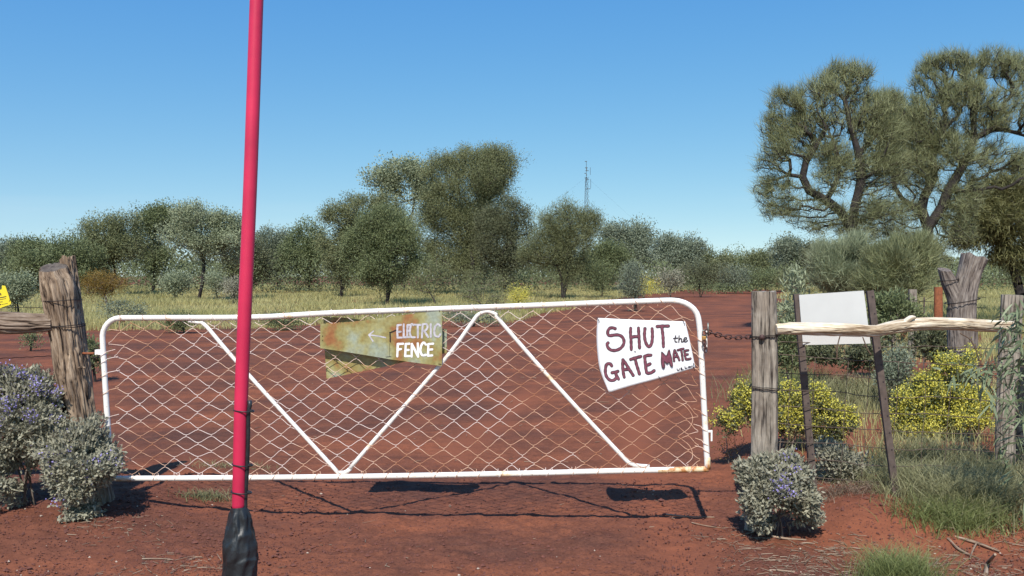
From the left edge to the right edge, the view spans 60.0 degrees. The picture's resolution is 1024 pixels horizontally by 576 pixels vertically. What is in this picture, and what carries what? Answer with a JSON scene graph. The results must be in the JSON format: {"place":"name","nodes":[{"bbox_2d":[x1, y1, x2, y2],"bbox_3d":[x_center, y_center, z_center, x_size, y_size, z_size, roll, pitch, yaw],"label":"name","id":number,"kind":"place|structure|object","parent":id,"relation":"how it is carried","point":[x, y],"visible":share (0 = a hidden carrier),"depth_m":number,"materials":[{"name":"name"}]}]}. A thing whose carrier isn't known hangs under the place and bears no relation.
{"place":"outdoors","nodes":[
{"label":"outdoors","id":0,"kind":"place"},
{"bbox_2d":[8,486,1000,575],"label":"pale pebbles","id":1,"kind":"object","parent":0,"point":[370,567],"visible":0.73,"depth_m":5.25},
{"bbox_2d":[0,276,1023,575],"bbox_3d":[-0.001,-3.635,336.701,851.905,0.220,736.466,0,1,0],"label":"ground","id":2,"kind":"structure","parent":0,"point":[724,314],"depth_m":7.66,"materials":[{"name":"red soil"}]},
{"bbox_2d":[0,231,23,272],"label":"bushland tree","id":3,"kind":"object","parent":2,"relation":"on","point":[2,248],"visible":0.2,"depth_m":87.47,"materials":[{"name":"green plant"}]},
{"bbox_2d":[0,266,39,311],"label":"bush","id":4,"kind":"object","parent":2,"relation":"on","point":[20,286],"visible":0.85,"depth_m":33.74,"materials":[{"name":"green plant"}]},
{"bbox_2d":[1,230,48,265],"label":"bushland tree","id":5,"kind":"object","parent":2,"relation":"on","point":[30,242],"visible":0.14,"depth_m":82.97,"materials":[{"name":"green plant"}]},
{"bbox_2d":[15,332,47,350],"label":"bush","id":6,"kind":"object","parent":2,"relation":"on","point":[28,338],"visible":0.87,"depth_m":18.96,"materials":[{"name":"green plant"}]},
{"bbox_2d":[0,359,76,508],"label":"purple flower shrub","id":7,"kind":"object","parent":2,"relation":"on","point":[31,397],"visible":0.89,"depth_m":5.80,"materials":[{"name":"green plant"}]},
{"bbox_2d":[1,228,116,292],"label":"bushland tree","id":8,"kind":"object","parent":2,"relation":"on","point":[52,253],"visible":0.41,"depth_m":61.27,"materials":[{"name":"green plant"}]},
{"bbox_2d":[21,409,128,522],"bbox_3d":[-2.838,1.212,5.729,0.718,0.819,0.567,0,1,0],"label":"purple flower shrub","id":9,"kind":"object","parent":2,"relation":"on","point":[74,475],"visible":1,"depth_m":5.61,"materials":[{"name":"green plant"}]},
{"bbox_2d":[39,255,114,504],"bbox_3d":[-2.944,0.737,6.049,0.514,1.924,0.271,0,1,0],"label":"log gatepost","id":10,"kind":"object","parent":2,"relation":"on","point":[60,292],"visible":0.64,"depth_m":5.96,"materials":[{"name":"wood"}]},
{"bbox_2d":[0,311,51,333],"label":"log rail","id":11,"kind":"object","parent":10,"relation":"attached to","point":[17,323],"visible":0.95,"depth_m":5.91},
{"bbox_2d":[82,298,712,481],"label":"farm gate","id":12,"kind":"structure","parent":10,"relation":"attached to","point":[344,475],"depth_m":5.78,"materials":[{"name":"metal"}]},
{"bbox_2d":[320,310,441,365],"bbox_3d":[-0.855,0.325,5.775,0.810,0.360,0.005,0,1,5],"label":"electric fence sign","id":13,"kind":"object","parent":12,"relation":"attached to","point":[416,338],"visible":1,"depth_m":5.77,"materials":[{"name":"metal"}]},
{"bbox_2d":[323,317,446,378],"bbox_3d":[-0.839,0.396,5.840,0.828,0.411,0.002,0,1,5],"label":"back plate","id":14,"kind":"object","parent":12,"relation":"attached to","point":[336,365],"visible":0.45,"depth_m":5.86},
{"bbox_2d":[596,317,694,391],"bbox_3d":[0.847,0.425,5.626,0.624,0.476,0.063,0,1,6],"label":"gate sign","id":15,"kind":"object","parent":12,"relation":"attached to","point":[631,352],"visible":1,"depth_m":5.61,"materials":[{"name":"white paint"}]},
{"bbox_2d":[87,332,111,381],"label":"bush","id":16,"kind":"object","parent":2,"relation":"on","point":[91,345],"visible":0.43,"depth_m":13.47,"materials":[{"name":"green plant"}]},
{"bbox_2d":[79,267,130,303],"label":"bush","id":17,"kind":"object","parent":2,"relation":"on","point":[107,282],"visible":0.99,"depth_m":44.03,"materials":[{"name":"orange plant"}]},
{"bbox_2d":[64,205,166,291],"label":"bushland tree","id":18,"kind":"object","parent":2,"relation":"on","point":[118,237],"visible":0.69,"depth_m":65.06,"materials":[{"name":"green leaves"},{"name":"bark"}]},
{"bbox_2d":[92,291,150,326],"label":"bush","id":19,"kind":"object","parent":2,"relation":"on","point":[132,312],"visible":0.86,"depth_m":26.99,"materials":[{"name":"green plant"}]},
{"bbox_2d":[128,196,180,291],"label":"bushland tree","id":20,"kind":"object","parent":2,"relation":"on","point":[150,218],"visible":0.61,"depth_m":71.35,"materials":[{"name":"green plant"}]},
{"bbox_2d":[156,308,198,332],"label":"bush","id":21,"kind":"object","parent":2,"relation":"on","point":[180,324],"visible":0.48,"depth_m":24.93,"materials":[{"name":"green plant"}]},
{"bbox_2d":[152,268,203,297],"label":"bush","id":22,"kind":"object","parent":2,"relation":"on","point":[177,282],"visible":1,"depth_m":49.65,"materials":[{"name":"green plant"}]},
{"bbox_2d":[149,196,241,298],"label":"bushland tree","id":23,"kind":"object","parent":2,"relation":"on","point":[191,221],"visible":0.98,"depth_m":54.41,"materials":[{"name":"green plant"}]},
{"bbox_2d":[166,485,231,503],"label":"grass tussock","id":24,"kind":"object","parent":2,"relation":"on","point":[208,494],"depth_m":6.36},
{"bbox_2d":[200,265,227,299],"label":"bush","id":25,"kind":"object","parent":2,"relation":"on","point":[211,281],"visible":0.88,"depth_m":49.85,"materials":[{"name":"green plant"}]},
{"bbox_2d":[215,273,238,304],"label":"bush","id":26,"kind":"object","parent":2,"relation":"on","point":[234,289],"visible":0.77,"depth_m":45.87,"materials":[{"name":"grey plant"}]},
{"bbox_2d":[167,459,304,473],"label":"grass tussock","id":27,"kind":"object","parent":2,"relation":"on","point":[224,464],"depth_m":7.42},
{"bbox_2d":[221,0,263,575],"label":"red pole","id":28,"kind":"object","parent":2,"relation":"on","point":[240,556],"visible":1,"depth_m":2.19,"materials":[{"name":"plastic"}]},
{"bbox_2d":[215,235,281,289],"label":"bushland tree","id":29,"kind":"object","parent":2,"relation":"on","point":[262,257],"visible":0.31,"depth_m":75.12,"materials":[{"name":"green plant"}]},
{"bbox_2d":[255,219,299,289],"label":"bushland tree","id":30,"kind":"object","parent":2,"relation":"on","point":[277,238],"visible":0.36,"depth_m":83.10,"materials":[{"name":"green plant"}]},
{"bbox_2d":[251,305,313,330],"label":"bush","id":31,"kind":"object","parent":2,"relation":"on","point":[275,322],"visible":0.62,"depth_m":26.02,"materials":[{"name":"green plant"}]},
{"bbox_2d":[268,213,332,290],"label":"bushland tree","id":32,"kind":"object","parent":2,"relation":"on","point":[302,249],"visible":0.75,"depth_m":79.40,"materials":[{"name":"green plant"}]},
{"bbox_2d":[306,179,419,296],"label":"bushland tree","id":33,"kind":"object","parent":2,"relation":"on","point":[345,212],"visible":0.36,"depth_m":62.33,"materials":[{"name":"green plant"}]},
{"bbox_2d":[331,199,436,303],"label":"bushland tree","id":34,"kind":"object","parent":2,"relation":"on","point":[390,241],"visible":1,"depth_m":44.57,"materials":[{"name":"green plant"}]},
{"bbox_2d":[356,150,440,290],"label":"bushland tree","id":35,"kind":"object","parent":2,"relation":"on","point":[390,174],"visible":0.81,"depth_m":81.06,"materials":[{"name":"green plant"}]},
{"bbox_2d":[404,249,457,303],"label":"bush","id":36,"kind":"object","parent":2,"relation":"on","point":[440,273],"visible":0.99,"depth_m":43.76,"materials":[{"name":"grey plant"}]},
{"bbox_2d":[409,140,534,293],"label":"bushland tree","id":37,"kind":"object","parent":2,"relation":"on","point":[485,172],"visible":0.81,"depth_m":67.19,"materials":[{"name":"green plant"}]},
{"bbox_2d":[442,301,509,326],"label":"bush","id":38,"kind":"object","parent":2,"relation":"on","point":[462,317],"visible":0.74,"depth_m":27.81,"materials":[{"name":"green plant"}]},
{"bbox_2d":[442,261,512,298],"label":"bush","id":39,"kind":"object","parent":2,"relation":"on","point":[476,274],"visible":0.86,"depth_m":56.08,"materials":[{"name":"green plant"}]},
{"bbox_2d":[451,278,512,311],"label":"bush","id":40,"kind":"object","parent":2,"relation":"on","point":[474,292],"visible":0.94,"depth_m":35.94,"materials":[{"name":"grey plant"}]},
{"bbox_2d":[468,186,539,292],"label":"bushland tree","id":41,"kind":"object","parent":2,"relation":"on","point":[495,223],"visible":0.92,"depth_m":63.30,"materials":[{"name":"green plant"}]},
{"bbox_2d":[1,243,1011,285],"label":"distant woodland","id":42,"kind":"object","parent":2,"relation":"on","point":[185,257],"visible":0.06,"depth_m":123.67,"materials":[{"name":"green plant"}]},
{"bbox_2d":[0,472,1022,575],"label":"soil clods","id":43,"kind":"object","parent":2,"relation":"on","point":[177,551],"visible":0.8,"depth_m":5.60,"materials":[{"name":"soil"}]},
{"bbox_2d":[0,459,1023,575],"bbox_3d":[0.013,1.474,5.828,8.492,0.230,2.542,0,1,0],"label":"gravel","id":44,"kind":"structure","parent":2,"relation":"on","point":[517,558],"depth_m":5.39,"materials":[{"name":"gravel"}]},
{"bbox_2d":[0,255,1023,293],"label":"understorey scrub","id":45,"kind":"object","parent":2,"relation":"on","point":[741,289],"visible":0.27,"depth_m":77.69,"materials":[{"name":"green plant"}]},
{"bbox_2d":[501,282,535,303],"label":"bush","id":46,"kind":"object","parent":2,"relation":"on","point":[516,297],"visible":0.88,"depth_m":41.98,"materials":[{"name":"yellow plant"}]},
{"bbox_2d":[53,332,1023,575],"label":"leaf litter","id":47,"kind":"object","parent":2,"relation":"on","point":[787,566],"visible":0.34,"depth_m":5.17,"materials":[{"name":"plant"}]},
{"bbox_2d":[512,192,607,298],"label":"bushland tree","id":48,"kind":"object","parent":2,"relation":"on","point":[561,250],"visible":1,"depth_m":57.70,"materials":[{"name":"olive green leaves"},{"name":"bark"}]},
{"bbox_2d":[562,161,626,247],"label":"radio mast","id":49,"kind":"object","parent":2,"relation":"on","point":[586,179],"visible":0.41,"depth_m":189.68,"materials":[{"name":"metal"}]},
{"bbox_2d":[566,248,624,296],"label":"bush","id":50,"kind":"object","parent":2,"relation":"on","point":[603,271],"visible":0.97,"depth_m":58.02,"materials":[{"name":"green plant"}]},
{"bbox_2d":[575,235,639,291],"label":"bushland tree","id":51,"kind":"object","parent":2,"relation":"on","point":[616,251],"visible":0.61,"depth_m":73.00,"materials":[{"name":"green plant"}]},
{"bbox_2d":[594,214,665,289],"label":"bushland tree","id":52,"kind":"object","parent":2,"relation":"on","point":[637,238],"visible":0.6,"depth_m":85.19,"materials":[{"name":"green plant"}]},
{"bbox_2d":[614,254,657,311],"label":"bush","id":53,"kind":"object","parent":2,"relation":"on","point":[630,289],"visible":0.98,"depth_m":37.78,"materials":[{"name":"green plant"}]},
{"bbox_2d":[638,272,663,297],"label":"bush","id":54,"kind":"object","parent":2,"relation":"on","point":[649,283],"visible":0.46,"depth_m":51.60,"materials":[{"name":"yellow plant"}]},
{"bbox_2d":[652,263,688,297],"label":"bush","id":55,"kind":"object","parent":2,"relation":"on","point":[668,278],"visible":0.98,"depth_m":59.98,"materials":[{"name":"green plant"}]},
{"bbox_2d":[648,228,712,285],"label":"bushland tree","id":56,"kind":"object","parent":2,"relation":"on","point":[672,249],"visible":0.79,"depth_m":95.31,"materials":[{"name":"green plant"}]},
{"bbox_2d":[666,514,713,517],"bbox_3d":[1.199,1.536,5.974,0.323,0.027,0.020,0,1,4],"label":"fallen stick","id":57,"kind":"object","parent":2,"relation":"on","point":[689,516],"visible":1,"depth_m":5.97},
{"bbox_2d":[676,256,734,296],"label":"bush","id":58,"kind":"object","parent":2,"relation":"on","point":[705,276],"visible":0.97,"depth_m":61.86,"materials":[{"name":"green plant"}]},
{"bbox_2d":[685,244,738,282],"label":"bushland tree","id":59,"kind":"object","parent":2,"relation":"on","point":[726,257],"visible":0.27,"depth_m":104.70,"materials":[{"name":"green plant"}]},
{"bbox_2d":[709,430,746,463],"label":"leafy weed","id":60,"kind":"object","parent":2,"relation":"on","point":[727,454],"visible":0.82,"depth_m":7.61,"materials":[{"name":"green plant"}]},
{"bbox_2d":[714,241,754,282],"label":"bushland tree","id":61,"kind":"object","parent":2,"relation":"on","point":[738,262],"visible":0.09,"depth_m":108.91,"materials":[{"name":"green plant"}]},
{"bbox_2d":[713,256,758,293],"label":"bush","id":62,"kind":"object","parent":2,"relation":"on","point":[731,279],"visible":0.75,"depth_m":73.75,"materials":[{"name":"green plant"}]},
{"bbox_2d":[735,243,780,285],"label":"bushland tree","id":63,"kind":"object","parent":2,"relation":"on","point":[753,257],"visible":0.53,"depth_m":103.54,"materials":[{"name":"green plant"}]},
{"bbox_2d":[744,291,779,533],"bbox_3d":[1.600,0.803,5.672,0.214,1.574,0.197,0,1,20],"label":"timber gatepost","id":64,"kind":"object","parent":2,"relation":"on","point":[763,336],"visible":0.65,"depth_m":5.60,"materials":[{"name":"wood"}]},
{"bbox_2d":[702,329,750,352],"bbox_3d":[1.364,0.333,5.617,0.345,0.156,0.040,0,1,-12],"label":"gate chain","id":65,"kind":"object","parent":64,"relation":"attached to","point":[725,336],"visible":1,"depth_m":5.60,"materials":[{"name":"metal"}]},
{"bbox_2d":[775,315,1015,336],"bbox_3d":[2.562,0.242,5.773,1.876,0.136,0.178,0,1,-16],"label":"bleached rail","id":66,"kind":"object","parent":64,"relation":"attached to","point":[910,323],"visible":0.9,"depth_m":5.65,"materials":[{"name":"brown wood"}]},
{"bbox_2d":[740,260,786,290],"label":"bush","id":67,"kind":"object","parent":2,"relation":"on","point":[758,280],"visible":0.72,"depth_m":73.92,"materials":[{"name":"green plant"}]},
{"bbox_2d":[731,445,826,536],"bbox_3d":[1.658,1.344,5.445,0.606,0.732,0.475,0,1,0],"label":"purple flower shrub","id":68,"kind":"object","parent":2,"relation":"on","point":[766,481],"visible":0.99,"depth_m":5.40,"materials":[{"name":"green plant"}]},
{"bbox_2d":[762,231,807,291],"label":"bushland tree","id":69,"kind":"object","parent":2,"relation":"on","point":[786,249],"visible":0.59,"depth_m":79.43,"materials":[{"name":"green plant"}]},
{"bbox_2d":[707,374,863,451],"bbox_3d":[2.270,1.126,7.424,1.315,0.809,0.552,0,1,0],"label":"yellow flower shrub","id":70,"kind":"object","parent":2,"relation":"on","point":[740,402],"visible":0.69,"depth_m":7.35,"materials":[{"name":"yellow flowers"},{"name":"green leaves"},{"name":"twig"}]},
{"bbox_2d":[770,262,815,291],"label":"bush","id":71,"kind":"object","parent":2,"relation":"on","point":[781,277],"visible":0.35,"depth_m":59.48,"materials":[{"name":"green plant"}]},
{"bbox_2d":[720,363,869,400],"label":"grass tussock","id":72,"kind":"object","parent":2,"relation":"on","point":[793,375],"depth_m":10.94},
{"bbox_2d":[778,317,812,393],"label":"leafy weed","id":73,"kind":"object","parent":2,"relation":"on","point":[785,346],"visible":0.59,"depth_m":9.46,"materials":[{"name":"green plant"}]},
{"bbox_2d":[777,263,817,370],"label":"leafy weed","id":74,"kind":"object","parent":2,"relation":"on","point":[788,308],"visible":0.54,"depth_m":11.98,"materials":[{"name":"green plant"}]},
{"bbox_2d":[795,229,836,289],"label":"bushland tree","id":75,"kind":"object","parent":2,"relation":"on","point":[805,250],"visible":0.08,"depth_m":75.20,"materials":[{"name":"green plant"}]},
{"bbox_2d":[745,50,917,242],"bbox_3d":[8.648,-2.590,24.061,4.887,7.738,1.804,0,1,0],"label":"mulga tree","id":76,"kind":"object","parent":2,"relation":"on","point":[879,127],"visible":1,"depth_m":23.84,"materials":[{"name":"green plant"}]},
{"bbox_2d":[800,225,876,344],"bbox_3d":[7.370,-0.017,19.938,2.015,2.971,1.713,0,1,0],"label":"brush shrub","id":77,"kind":"object","parent":2,"relation":"on","point":[831,269],"visible":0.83,"depth_m":19.65,"materials":[{"name":"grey plant"}]},
{"bbox_2d":[814,435,873,483],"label":"leafy weed","id":78,"kind":"object","parent":2,"relation":"on","point":[828,451],"visible":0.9,"depth_m":6.26,"materials":[{"name":"green plant"}]},
{"bbox_2d":[793,290,899,501],"bbox_3d":[2.232,0.774,5.896,0.731,1.520,0.058,0,1,0],"label":"blank sign","id":79,"kind":"object","parent":2,"relation":"on","point":[843,307],"visible":0.77,"depth_m":5.86,"materials":[{"name":"white metal"}]},
{"bbox_2d":[707,364,992,422],"bbox_3d":[3.869,1.157,10.194,3.300,0.422,2.950,0,1,0],"label":"grass tussock","id":80,"kind":"object","parent":2,"relation":"on","point":[834,382],"depth_m":10.02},
{"bbox_2d":[805,324,894,382],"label":"leafy weed","id":81,"kind":"object","parent":2,"relation":"on","point":[856,352],"visible":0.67,"depth_m":10.40,"materials":[{"name":"green plant"}]},
{"bbox_2d":[772,478,931,516],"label":"grass tussock","id":82,"kind":"object","parent":2,"relation":"on","point":[850,489],"depth_m":6.01,"materials":[{"name":"plant"}]},
{"bbox_2d":[805,455,914,485],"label":"grass tussock","id":83,"kind":"object","parent":2,"relation":"on","point":[819,471],"depth_m":6.49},
{"bbox_2d":[867,482,902,495],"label":"grass tussock","id":84,"kind":"object","parent":2,"relation":"on","point":[881,490],"depth_m":5.96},
{"bbox_2d":[870,342,919,392],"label":"leafy weed","id":85,"kind":"object","parent":2,"relation":"on","point":[890,370],"visible":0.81,"depth_m":9.51,"materials":[{"name":"green plant"}]},
{"bbox_2d":[865,286,927,350],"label":"leafy weed","id":86,"kind":"object","parent":2,"relation":"on","point":[888,304],"visible":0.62,"depth_m":12.92,"materials":[{"name":"green plant"}]},
{"bbox_2d":[842,222,952,346],"bbox_3d":[8.238,-0.004,19.011,2.331,2.989,1.733,0,1,0],"label":"brush shrub","id":87,"kind":"object","parent":2,"relation":"on","point":[891,260],"visible":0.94,"depth_m":18.72,"materials":[{"name":"green plant"}]},
{"bbox_2d":[799,426,1023,469],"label":"grass tussock","id":88,"kind":"object","parent":2,"relation":"on","point":[934,444],"depth_m":6.86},
{"bbox_2d":[823,533,1000,575],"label":"grass tussock","id":89,"kind":"object","parent":2,"relation":"on","point":[896,566],"depth_m":4.63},
{"bbox_2d":[908,289,916,352],"bbox_3d":[7.687,0.726,17.014,0.160,1.401,0.154,0,1,24],"label":"fence picket","id":90,"kind":"object","parent":2,"relation":"on","point":[913,292],"visible":0.24,"depth_m":16.95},
{"bbox_2d":[817,447,1018,496],"bbox_3d":[2.899,1.301,6.162,1.528,0.226,1.019,0,1,0],"label":"grass tussock","id":91,"kind":"object","parent":2,"relation":"on","point":[872,477],"depth_m":6.16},
{"bbox_2d":[902,315,946,370],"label":"leafy weed","id":92,"kind":"object","parent":2,"relation":"on","point":[924,339],"visible":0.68,"depth_m":11.85,"materials":[{"name":"green plant"}]},
{"bbox_2d":[880,337,995,441],"bbox_3d":[3.888,0.984,8.021,1.103,1.085,0.682,0,1,0],"label":"yellow flower shrub","id":93,"kind":"object","parent":2,"relation":"on","point":[939,404],"visible":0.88,"depth_m":7.92,"materials":[{"name":"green plant"}]},
{"bbox_2d":[934,287,942,370],"bbox_3d":[6.257,0.720,13.013,0.126,1.471,0.125,0,1,23],"label":"fence picket","id":94,"kind":"object","parent":2,"relation":"on","point":[938,301],"visible":0.38,"depth_m":12.95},
{"bbox_2d":[859,454,1023,535],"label":"grass tussock","id":95,"kind":"object","parent":2,"relation":"on","point":[981,486],"depth_m":5.71,"materials":[{"name":"plant"}]},
{"bbox_2d":[863,482,1023,551],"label":"grass tussock","id":96,"kind":"object","parent":2,"relation":"on","point":[957,519],"depth_m":5.48,"materials":[{"name":"plant"}]},
{"bbox_2d":[864,40,1023,318],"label":"mulga tree","id":97,"kind":"object","parent":2,"relation":"on","point":[931,134],"visible":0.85,"depth_m":25.27,"materials":[{"name":"green plant"}]},
{"bbox_2d":[937,252,987,385],"bbox_3d":[4.674,0.563,9.208,0.483,1.864,0.340,0,1,-22],"label":"forked stump","id":98,"kind":"object","parent":2,"relation":"on","point":[960,288],"visible":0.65,"depth_m":9.11,"materials":[{"name":"grey wood"}]},
{"bbox_2d":[915,447,1023,492],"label":"grass tussock","id":99,"kind":"object","parent":2,"relation":"on","point":[990,466],"depth_m":6.22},
{"bbox_2d":[954,535,999,557],"bbox_3d":[2.683,1.527,5.206,0.264,0.051,0.267,1,1,44],"label":"fallen stick","id":100,"kind":"object","parent":2,"relation":"on","point":[976,543],"visible":0.99,"depth_m":5.26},
{"bbox_2d":[932,296,1023,521],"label":"gum sapling","id":101,"kind":"object","parent":2,"relation":"on","point":[1018,328],"visible":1,"depth_m":5.31,"materials":[{"name":"green plant"}]},
{"bbox_2d":[937,164,1023,308],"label":"mulga tree","id":102,"kind":"object","parent":2,"relation":"on","point":[1000,213],"visible":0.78,"depth_m":32.55,"materials":[{"name":"green plant"}]},
{"bbox_2d":[983,553,996,575],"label":"fallen stick","id":103,"kind":"object","parent":2,"relation":"on","point":[987,564],"visible":0.98,"depth_m":4.88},
{"bbox_2d":[995,294,1023,469],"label":"squared fence post","id":104,"kind":"object","parent":2,"relation":"on","point":[1007,301],"visible":0.49,"depth_m":6.46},
{"bbox_2d":[779,341,1023,482],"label":"wire fence","id":105,"kind":"object","parent":104,"relation":"attached to","point":[864,429],"visible":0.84,"depth_m":6.08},
{"bbox_2d":[1016,362,1023,469],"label":"charred post","id":106,"kind":"object","parent":2,"relation":"on","point":[1019,433],"visible":0.13,"depth_m":6.71,"materials":[{"name":"black wood"}]},
{"bbox_2d":[0,283,1023,460],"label":"grass","id":107,"kind":"structure","parent":0,"point":[265,301],"depth_m":43.38,"materials":[{"name":"plant"}]},
{"bbox_2d":[0,0,1023,275],"label":"sky","id":108,"kind":"structure","parent":0,"point":[105,104],"materials":[{"name":"blue"}]},
{"bbox_3d":[-4.313,0.887,6.064,0.240,1.914,0.211,0,1,0],"label":"fence post","id":109,"kind":"object","parent":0,"visible":0},
{"bbox_2d":[0,307,45,358],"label":"fence wire","id":110,"kind":"object","parent":109,"relation":"attached to","point":[24,307],"visible":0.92,"depth_m":6.10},
{"bbox_2d":[0,285,10,307],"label":"electric fence warning sign","id":111,"kind":"object","parent":110,"relation":"attached to","point":[5,300],"visible":1,"depth_m":6.09,"materials":[{"name":"yellow plastic"}]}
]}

